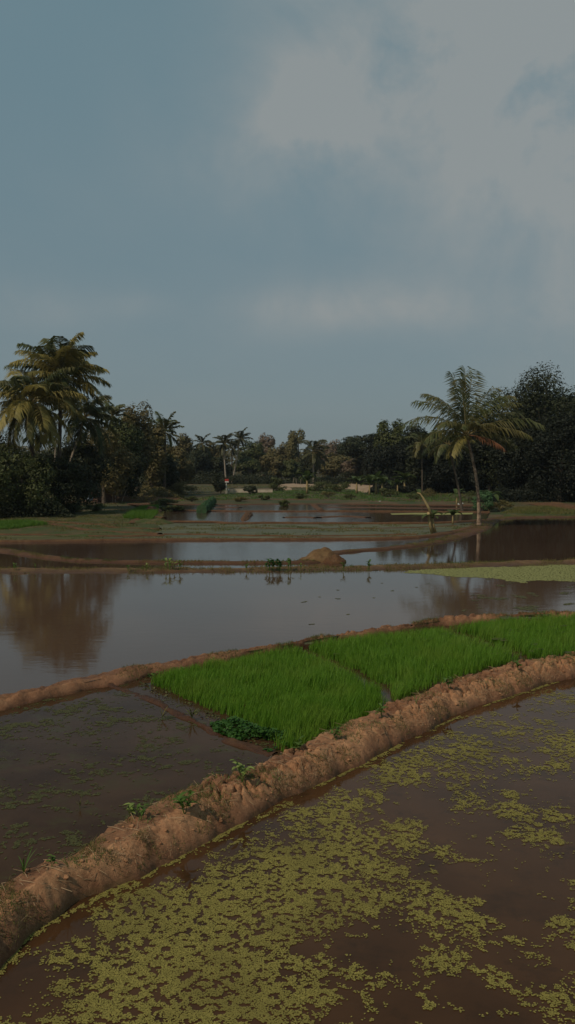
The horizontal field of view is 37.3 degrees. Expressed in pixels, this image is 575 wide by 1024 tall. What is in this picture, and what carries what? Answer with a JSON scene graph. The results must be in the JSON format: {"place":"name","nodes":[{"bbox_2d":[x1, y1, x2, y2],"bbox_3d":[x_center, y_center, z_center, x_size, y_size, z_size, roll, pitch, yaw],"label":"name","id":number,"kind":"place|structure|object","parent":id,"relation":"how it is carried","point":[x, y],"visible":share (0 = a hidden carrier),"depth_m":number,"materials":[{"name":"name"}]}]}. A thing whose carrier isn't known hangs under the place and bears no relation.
{"place":"outdoors","nodes":[
{"label":"outdoors","id":0,"kind":"place"},
{"bbox_2d":[0,533,163,536],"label":"earth bank","id":1,"kind":"structure","parent":0,"point":[90,535],"depth_m":50.11,"materials":[{"name":"brown soil"}]},
{"bbox_2d":[0,506,164,536],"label":"stubble field","id":2,"kind":"structure","parent":0,"point":[37,529],"depth_m":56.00,"materials":[{"name":"green plant"}]},
{"bbox_2d":[0,518,48,529],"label":"grass","id":3,"kind":"structure","parent":2,"relation":"on","point":[13,524],"depth_m":57.76,"materials":[{"name":"green plant"}]},
{"bbox_2d":[123,504,159,518],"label":"grass","id":4,"kind":"structure","parent":2,"relation":"on","point":[139,512],"depth_m":68.67,"materials":[{"name":"green plant"}]},
{"bbox_2d":[48,523,161,534],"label":"earth bank","id":5,"kind":"structure","parent":0,"point":[148,533],"depth_m":53.07,"materials":[{"name":"brown soil"}]},
{"bbox_2d":[108,683,277,756],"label":"mud ridge","id":6,"kind":"structure","parent":0,"point":[254,748],"depth_m":11.28,"materials":[{"name":"brown soil"}]},
{"bbox_2d":[0,533,454,560],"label":"pond water","id":7,"kind":"structure","parent":0,"point":[292,550],"depth_m":43.02,"materials":[{"name":"grey liquid"}]},
{"bbox_2d":[0,522,471,539],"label":"wet field","id":8,"kind":"structure","parent":0,"point":[258,530],"depth_m":53.73,"materials":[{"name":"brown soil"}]},
{"bbox_2d":[410,489,442,532],"bbox_3d":[8.534,-0.053,52.306,2.096,2.708,1.002,0,3,0],"label":"banana plant","id":9,"kind":"object","parent":8,"relation":"on","point":[431,523],"visible":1,"depth_m":52.19,"materials":[{"name":"plant"}]},
{"bbox_2d":[0,526,476,542],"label":"earth bank","id":10,"kind":"structure","parent":0,"point":[242,539],"depth_m":47.59,"materials":[{"name":"brown soil"}]},
{"bbox_2d":[9,519,484,524],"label":"earth bank","id":11,"kind":"structure","parent":0,"point":[440,522],"depth_m":60.73,"materials":[{"name":"brown soil"}]},
{"bbox_2d":[0,678,574,1023],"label":"pond water","id":12,"kind":"structure","parent":0,"point":[509,892],"depth_m":7.01,"materials":[{"name":"brown liquid"}]},
{"bbox_2d":[0,682,574,1023],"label":"duckweed","id":13,"kind":"object","parent":12,"relation":"on","point":[217,962],"visible":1,"depth_m":6.76,"materials":[{"name":"green plant"}]},
{"bbox_2d":[0,564,574,694],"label":"pond water","id":14,"kind":"structure","parent":0,"point":[56,627],"depth_m":20.00,"materials":[{"name":"liquid"}]},
{"bbox_2d":[304,579,573,653],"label":"pond weed","id":15,"kind":"object","parent":14,"relation":"on","point":[520,608],"visible":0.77,"depth_m":19.97,"materials":[{"name":"plant"}]},
{"bbox_2d":[404,564,574,582],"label":"pond algae","id":16,"kind":"object","parent":14,"relation":"on","point":[455,573],"visible":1,"depth_m":26.69,"materials":[{"name":"green plant"}]},
{"bbox_2d":[0,619,574,886],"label":"pond water","id":17,"kind":"structure","parent":0,"point":[199,743],"depth_m":10.05,"materials":[{"name":"brown liquid"}]},
{"bbox_2d":[0,673,362,874],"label":"pond weed","id":18,"kind":"object","parent":17,"relation":"on","point":[38,795],"visible":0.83,"depth_m":9.93,"materials":[{"name":"green leaf"}]},
{"bbox_2d":[209,715,295,751],"bbox_3d":[-0.483,2.785,10.928,1.463,0.177,0.800,3,4,39],"label":"clover","id":19,"kind":"object","parent":17,"relation":"on","point":[230,722],"visible":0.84,"depth_m":10.89,"materials":[{"name":"green plant"}]},
{"bbox_2d":[151,644,387,751],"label":"rice seedlings","id":20,"kind":"object","parent":17,"relation":"on","point":[300,671],"visible":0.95,"depth_m":12.71,"materials":[{"name":"green plant"}]},
{"bbox_2d":[309,625,518,700],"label":"rice seedlings","id":21,"kind":"object","parent":17,"relation":"on","point":[420,661],"visible":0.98,"depth_m":14.94,"materials":[{"name":"green plant"}]},
{"bbox_2d":[449,610,574,658],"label":"rice seedlings","id":22,"kind":"object","parent":17,"relation":"on","point":[531,631],"visible":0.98,"depth_m":16.95,"materials":[{"name":"green plant"}]},
{"bbox_2d":[0,652,574,967],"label":"clay bank","id":23,"kind":"structure","parent":0,"point":[370,744],"depth_m":8.72,"materials":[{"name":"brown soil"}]},
{"bbox_2d":[171,790,198,813],"bbox_3d":[-0.995,2.799,8.254,0.234,0.292,0.203,2,4,29],"label":"weed plant","id":24,"kind":"object","parent":23,"relation":"on","point":[180,798],"visible":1,"depth_m":8.23,"materials":[{"name":"green plant"}]},
{"bbox_2d":[0,651,573,925],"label":"earth clods","id":25,"kind":"object","parent":23,"relation":"on","point":[66,876],"visible":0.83,"depth_m":8.40,"materials":[{"name":"soil"}]},
{"bbox_2d":[0,655,574,921],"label":"dry straw","id":26,"kind":"object","parent":23,"relation":"on","point":[47,866],"visible":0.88,"depth_m":8.63,"materials":[{"name":"beige plant"}]},
{"bbox_2d":[0,518,574,568],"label":"pond water","id":27,"kind":"structure","parent":0,"point":[544,539],"depth_m":41.24,"materials":[{"name":"grey liquid"}]},
{"bbox_2d":[0,609,574,710],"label":"clay bank","id":28,"kind":"structure","parent":0,"point":[41,693],"depth_m":14.18,"materials":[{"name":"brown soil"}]},
{"bbox_2d":[0,557,574,573],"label":"earth bank","id":29,"kind":"structure","parent":0,"point":[19,570],"depth_m":27.24,"materials":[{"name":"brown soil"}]},
{"bbox_2d":[0,515,574,563],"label":"earth bank","id":30,"kind":"structure","parent":0,"point":[436,541],"depth_m":41.04,"materials":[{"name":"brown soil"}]},
{"bbox_2d":[299,547,334,561],"bbox_3d":[1.508,1.894,37.789,2.136,0.720,1.690,0,3,0],"label":"earth mound","id":31,"kind":"object","parent":30,"relation":"on","point":[321,554],"visible":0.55,"depth_m":37.38,"materials":[{"name":"brown soil"}]},
{"bbox_2d":[323,554,345,563],"bbox_3d":[2.034,2.075,37.016,1.110,0.461,1.040,0,3,0],"label":"earth mound","id":32,"kind":"object","parent":30,"relation":"on","point":[335,559],"visible":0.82,"depth_m":36.76,"materials":[{"name":"brown soil"}]},
{"bbox_2d":[399,366,544,524],"bbox_3d":[12.559,-4.566,58.621,10.023,10.871,5.840,0,3,0],"label":"coconut palm","id":33,"kind":"object","parent":30,"relation":"on","point":[465,426],"visible":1,"depth_m":57.59,"materials":[{"name":"green plant"}]},
{"bbox_2d":[0,0,574,461],"label":"sky","id":34,"kind":"structure","parent":0,"point":[275,218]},
{"bbox_2d":[3,471,574,519],"bbox_3d":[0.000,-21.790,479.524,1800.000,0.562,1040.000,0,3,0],"label":"ground","id":35,"kind":"structure","parent":0,"point":[205,494],"depth_m":97.23,"materials":[{"name":"green plant"}]},
{"bbox_2d":[0,443,60,515],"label":"tree","id":36,"kind":"object","parent":35,"relation":"on","point":[11,492],"visible":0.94,"depth_m":67.33,"materials":[{"name":"green plant"}]},
{"bbox_2d":[0,495,75,518],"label":"undergrowth","id":37,"kind":"object","parent":35,"relation":"on","point":[63,511],"visible":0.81,"depth_m":67.27,"materials":[{"name":"green plant"}]},
{"bbox_2d":[0,367,87,502],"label":"coconut palm","id":38,"kind":"object","parent":35,"relation":"on","point":[38,415],"visible":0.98,"depth_m":68.77,"materials":[{"name":"green plant"}]},
{"bbox_2d":[4,332,111,496],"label":"coconut palm","id":39,"kind":"object","parent":35,"relation":"on","point":[50,360],"visible":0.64,"depth_m":72.44,"materials":[{"name":"green plant"}]},
{"bbox_2d":[16,452,103,513],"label":"tree","id":40,"kind":"object","parent":35,"relation":"on","point":[67,478],"visible":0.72,"depth_m":70.77,"materials":[{"name":"green plant"}]},
{"bbox_2d":[43,436,114,499],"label":"tree","id":41,"kind":"object","parent":35,"relation":"on","point":[95,463],"visible":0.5,"depth_m":80.87,"materials":[{"name":"green plant"}]},
{"bbox_2d":[50,394,120,460],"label":"coconut palm","id":42,"kind":"object","parent":35,"relation":"on","point":[92,426],"visible":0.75,"depth_m":79.63,"materials":[{"name":"green plant"}]},
{"bbox_2d":[6,447,180,491],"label":"distant wood","id":43,"kind":"object","parent":35,"relation":"on","point":[142,479],"visible":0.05,"depth_m":124.05,"materials":[{"name":"green plant"}]},
{"bbox_2d":[86,424,137,502],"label":"tree","id":44,"kind":"object","parent":35,"relation":"on","point":[122,464],"visible":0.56,"depth_m":93.04,"materials":[{"name":"green plant"}]},
{"bbox_2d":[96,401,129,429],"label":"coconut palm","id":45,"kind":"object","parent":35,"relation":"on","point":[113,412],"visible":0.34,"depth_m":100.78,"materials":[{"name":"green plant"}]},
{"bbox_2d":[80,481,184,499],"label":"undergrowth","id":46,"kind":"object","parent":35,"relation":"on","point":[161,491],"visible":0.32,"depth_m":107.47,"materials":[{"name":"green plant"}]},
{"bbox_2d":[84,495,185,501],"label":"earth mound","id":47,"kind":"object","parent":35,"relation":"on","point":[125,499],"visible":0.32,"depth_m":97.83,"materials":[{"name":"brown soil"}]},
{"bbox_2d":[104,417,144,495],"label":"tree","id":48,"kind":"object","parent":47,"relation":"on","point":[132,440],"visible":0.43,"depth_m":99.60,"materials":[{"name":"green plant"}]},
{"bbox_2d":[104,446,149,496],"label":"tree","id":49,"kind":"object","parent":47,"relation":"on","point":[131,482],"visible":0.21,"depth_m":98.40,"materials":[{"name":"green plant"}]},
{"bbox_2d":[121,400,156,490],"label":"tree","id":50,"kind":"object","parent":35,"relation":"on","point":[134,419],"visible":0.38,"depth_m":105.97,"materials":[{"name":"green plant"}]},
{"bbox_2d":[144,422,169,487],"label":"tree","id":51,"kind":"object","parent":35,"relation":"on","point":[157,470],"visible":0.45,"depth_m":112.63,"materials":[{"name":"green plant"}]},
{"bbox_2d":[143,452,180,488],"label":"tree","id":52,"kind":"object","parent":35,"relation":"on","point":[172,473],"visible":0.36,"depth_m":118.22,"materials":[{"name":"green plant"}]},
{"bbox_2d":[149,411,185,487],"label":"coconut palm","id":53,"kind":"object","parent":35,"relation":"on","point":[166,423],"visible":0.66,"depth_m":116.42,"materials":[{"name":"green plant"}]},
{"bbox_2d":[6,444,339,478],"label":"distant wood","id":54,"kind":"object","parent":35,"relation":"on","point":[229,453],"visible":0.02,"depth_m":277.21,"materials":[{"name":"green plant"}]},
{"bbox_2d":[160,444,195,483],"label":"tree","id":55,"kind":"object","parent":35,"relation":"on","point":[186,469],"visible":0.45,"depth_m":128.14,"materials":[{"name":"green plant"}]},
{"bbox_2d":[166,481,198,494],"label":"shrub","id":56,"kind":"object","parent":35,"relation":"on","point":[179,487],"visible":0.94,"depth_m":117.52,"materials":[{"name":"green plant"}]},
{"bbox_2d":[175,433,198,472],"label":"tree","id":57,"kind":"object","parent":35,"relation":"on","point":[187,443],"visible":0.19,"depth_m":206.58,"materials":[{"name":"green plant"}]},
{"bbox_2d":[183,448,211,479],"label":"tree","id":58,"kind":"object","parent":35,"relation":"on","point":[200,460],"visible":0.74,"depth_m":199.12,"materials":[{"name":"green plant"}]},
{"bbox_2d":[192,433,212,477],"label":"coconut palm","id":59,"kind":"object","parent":35,"relation":"on","point":[200,444],"visible":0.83,"depth_m":207.10,"materials":[{"name":"green plant"}]},
{"bbox_2d":[196,496,216,512],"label":"hedge","id":60,"kind":"object","parent":35,"relation":"on","point":[206,505],"visible":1,"depth_m":76.34,"materials":[{"name":"green plant"}]},
{"bbox_2d":[207,442,229,463],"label":"tree","id":61,"kind":"object","parent":35,"relation":"on","point":[214,452],"visible":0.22,"depth_m":216.05,"materials":[{"name":"green plant"}]},
{"bbox_2d":[211,472,227,493],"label":"shrub","id":62,"kind":"object","parent":35,"relation":"on","point":[219,485],"visible":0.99,"depth_m":125.39,"materials":[{"name":"green plant"}]},
{"bbox_2d":[207,457,232,478],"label":"tree","id":63,"kind":"object","parent":35,"relation":"on","point":[217,462],"visible":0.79,"depth_m":201.58,"materials":[{"name":"green plant"}]},
{"bbox_2d":[211,433,236,477],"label":"coconut palm","id":64,"kind":"object","parent":35,"relation":"on","point":[223,445],"visible":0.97,"depth_m":194.04,"materials":[{"name":"green plant"}]},
{"bbox_2d":[230,427,252,481],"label":"coconut palm","id":65,"kind":"object","parent":35,"relation":"on","point":[240,436],"visible":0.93,"depth_m":196.69,"materials":[{"name":"green plant"}]},
{"bbox_2d":[232,456,261,475],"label":"tree","id":66,"kind":"object","parent":35,"relation":"on","point":[250,465],"visible":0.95,"depth_m":205.37,"materials":[{"name":"green plant"}]},
{"bbox_2d":[235,439,266,474],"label":"tree","id":67,"kind":"object","parent":35,"relation":"on","point":[257,452],"visible":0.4,"depth_m":222.27,"materials":[{"name":"green plant"}]},
{"bbox_2d":[256,432,275,476],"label":"tree","id":68,"kind":"object","parent":35,"relation":"on","point":[266,442],"visible":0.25,"depth_m":241.60,"materials":[{"name":"green plant"}]},
{"bbox_2d":[259,452,285,477],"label":"tree","id":69,"kind":"object","parent":35,"relation":"on","point":[272,462],"visible":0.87,"depth_m":207.86,"materials":[{"name":"green plant"}]},
{"bbox_2d":[187,466,362,483],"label":"undergrowth","id":70,"kind":"object","parent":35,"relation":"on","point":[247,479],"visible":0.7,"depth_m":194.26,"materials":[{"name":"green plant"}]},
{"bbox_2d":[267,442,288,479],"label":"tree","id":71,"kind":"object","parent":35,"relation":"on","point":[281,450],"visible":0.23,"depth_m":234.12,"materials":[{"name":"green plant"}]},
{"bbox_2d":[278,459,302,479],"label":"tree","id":72,"kind":"object","parent":35,"relation":"on","point":[287,470],"visible":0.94,"depth_m":206.13,"materials":[{"name":"green plant"}]},
{"bbox_2d":[285,429,308,478],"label":"tree","id":73,"kind":"object","parent":35,"relation":"on","point":[292,444],"visible":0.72,"depth_m":228.32,"materials":[{"name":"green plant"}]},
{"bbox_2d":[119,510,489,512],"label":"earth bank","id":74,"kind":"structure","parent":35,"relation":"on","point":[324,511],"depth_m":75.95,"materials":[{"name":"brown soil"}]},
{"bbox_2d":[127,503,485,506],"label":"earth bank","id":75,"kind":"structure","parent":35,"relation":"on","point":[321,503],"depth_m":89.21,"materials":[{"name":"brown soil"}]},
{"bbox_2d":[296,455,319,479],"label":"tree","id":76,"kind":"object","parent":35,"relation":"on","point":[303,468],"visible":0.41,"depth_m":207.65,"materials":[{"name":"green plant"}]},
{"bbox_2d":[297,439,329,482],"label":"coconut palm","id":77,"kind":"object","parent":35,"relation":"on","point":[315,452],"visible":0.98,"depth_m":193.83,"materials":[{"name":"green plant"}]},
{"bbox_2d":[177,489,475,501],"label":"grass","id":78,"kind":"structure","parent":35,"relation":"on","point":[360,494],"depth_m":112.48,"materials":[{"name":"green plant"}]},
{"bbox_2d":[318,439,339,462],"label":"tree","id":79,"kind":"object","parent":35,"relation":"on","point":[332,449],"visible":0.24,"depth_m":234.70,"materials":[{"name":"green plant"}]},
{"bbox_2d":[319,453,352,477],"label":"tree","id":80,"kind":"object","parent":35,"relation":"on","point":[332,467],"visible":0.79,"depth_m":208.09,"materials":[{"name":"green plant"}]},
{"bbox_2d":[340,458,360,483],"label":"tree","id":81,"kind":"object","parent":35,"relation":"on","point":[350,465],"visible":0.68,"depth_m":195.51,"materials":[{"name":"green plant"}]},
{"bbox_2d":[334,433,375,484],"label":"tree","id":82,"kind":"object","parent":35,"relation":"on","point":[355,446],"visible":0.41,"depth_m":185.70,"materials":[{"name":"green plant"}]},
{"bbox_2d":[361,432,377,480],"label":"tree","id":83,"kind":"object","parent":35,"relation":"on","point":[368,469],"visible":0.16,"depth_m":162.67,"materials":[{"name":"green plant"}]},
{"bbox_2d":[367,440,411,482],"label":"tree","id":84,"kind":"object","parent":35,"relation":"on","point":[385,457],"visible":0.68,"depth_m":138.04,"materials":[{"name":"green plant"}]},
{"bbox_2d":[373,418,408,473],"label":"tree","id":85,"kind":"object","parent":35,"relation":"on","point":[392,437],"visible":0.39,"depth_m":142.41,"materials":[{"name":"green plant"}]},
{"bbox_2d":[403,423,431,485],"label":"tree","id":86,"kind":"object","parent":35,"relation":"on","point":[414,467],"visible":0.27,"depth_m":133.84,"materials":[{"name":"green plant"}]},
{"bbox_2d":[404,431,436,491],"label":"coconut palm","id":87,"kind":"object","parent":35,"relation":"on","point":[421,448],"visible":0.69,"depth_m":125.23,"materials":[{"name":"green plant"}]},
{"bbox_2d":[367,461,498,492],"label":"undergrowth","id":88,"kind":"object","parent":35,"relation":"on","point":[409,488],"visible":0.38,"depth_m":129.30,"materials":[{"name":"green plant"}]},
{"bbox_2d":[416,429,455,492],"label":"tree","id":89,"kind":"object","parent":35,"relation":"on","point":[435,479],"visible":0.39,"depth_m":127.25,"materials":[{"name":"green plant"}]},
{"bbox_2d":[424,430,476,509],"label":"coconut palm","id":90,"kind":"object","parent":35,"relation":"on","point":[439,451],"visible":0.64,"depth_m":77.80,"materials":[{"name":"green plant"}]},
{"bbox_2d":[439,444,480,493],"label":"tree","id":91,"kind":"object","parent":35,"relation":"on","point":[463,471],"visible":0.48,"depth_m":123.52,"materials":[{"name":"green plant"}]},
{"bbox_2d":[472,490,493,510],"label":"shrub","id":92,"kind":"object","parent":35,"relation":"on","point":[487,499],"visible":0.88,"depth_m":76.27,"materials":[{"name":"green plant"}]},
{"bbox_2d":[461,409,513,490],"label":"tree","id":93,"kind":"object","parent":35,"relation":"on","point":[477,457],"visible":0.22,"depth_m":106.55,"materials":[{"name":"green plant"}]},
{"bbox_2d":[485,500,514,510],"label":"shrub","id":94,"kind":"object","parent":35,"relation":"on","point":[500,506],"visible":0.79,"depth_m":77.77,"materials":[{"name":"green plant"}]},
{"bbox_2d":[468,381,548,488],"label":"tree","id":95,"kind":"object","parent":35,"relation":"on","point":[495,469],"visible":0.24,"depth_m":103.99,"materials":[{"name":"green plant"}]},
{"bbox_2d":[488,420,557,494],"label":"tree","id":96,"kind":"object","parent":35,"relation":"on","point":[512,476],"visible":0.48,"depth_m":101.05,"materials":[{"name":"green plant"}]},
{"bbox_2d":[480,473,574,501],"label":"undergrowth","id":97,"kind":"object","parent":35,"relation":"on","point":[528,494],"visible":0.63,"depth_m":96.33,"materials":[{"name":"green plant"}]},
{"bbox_2d":[498,360,574,498],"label":"tree","id":98,"kind":"object","parent":35,"relation":"on","point":[534,397],"visible":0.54,"depth_m":101.47,"materials":[{"name":"green plant"}]},
{"bbox_2d":[523,411,574,501],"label":"tree","id":99,"kind":"object","parent":35,"relation":"on","point":[549,447],"visible":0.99,"depth_m":95.16,"materials":[{"name":"green plant"}]},
{"bbox_2d":[527,384,574,471],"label":"tree","id":100,"kind":"object","parent":35,"relation":"on","point":[559,405],"visible":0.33,"depth_m":96.94,"materials":[{"name":"green plant"}]},
{"bbox_2d":[164,533,416,536],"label":"earth bank","id":101,"kind":"structure","parent":0,"point":[281,535],"depth_m":50.65,"materials":[{"name":"brown soil"}]},
{"bbox_2d":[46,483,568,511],"bbox_3d":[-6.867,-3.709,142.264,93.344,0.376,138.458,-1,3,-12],"label":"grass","id":102,"kind":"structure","parent":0,"point":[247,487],"depth_m":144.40,"materials":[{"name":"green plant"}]},
{"bbox_2d":[130,504,487,510],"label":"pond water","id":103,"kind":"structure","parent":0,"point":[294,507],"depth_m":82.88,"materials":[{"name":"liquid"}]},
{"bbox_2d":[160,511,488,522],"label":"pond water","id":104,"kind":"structure","parent":0,"point":[259,516],"depth_m":67.41,"materials":[{"name":"liquid"}]},
{"bbox_2d":[326,506,476,508],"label":"earth bank","id":105,"kind":"structure","parent":0,"point":[399,507],"depth_m":81.98,"materials":[{"name":"brown soil"}]},
{"bbox_2d":[500,504,574,516],"bbox_3d":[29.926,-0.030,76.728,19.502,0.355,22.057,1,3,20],"label":"field","id":106,"kind":"structure","parent":0,"point":[529,514],"depth_m":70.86,"materials":[{"name":"green plant"}]},
{"bbox_2d":[530,502,574,509],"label":"earth mound","id":107,"kind":"object","parent":106,"relation":"on","point":[559,504],"visible":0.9,"depth_m":82.94,"materials":[{"name":"brown soil"}]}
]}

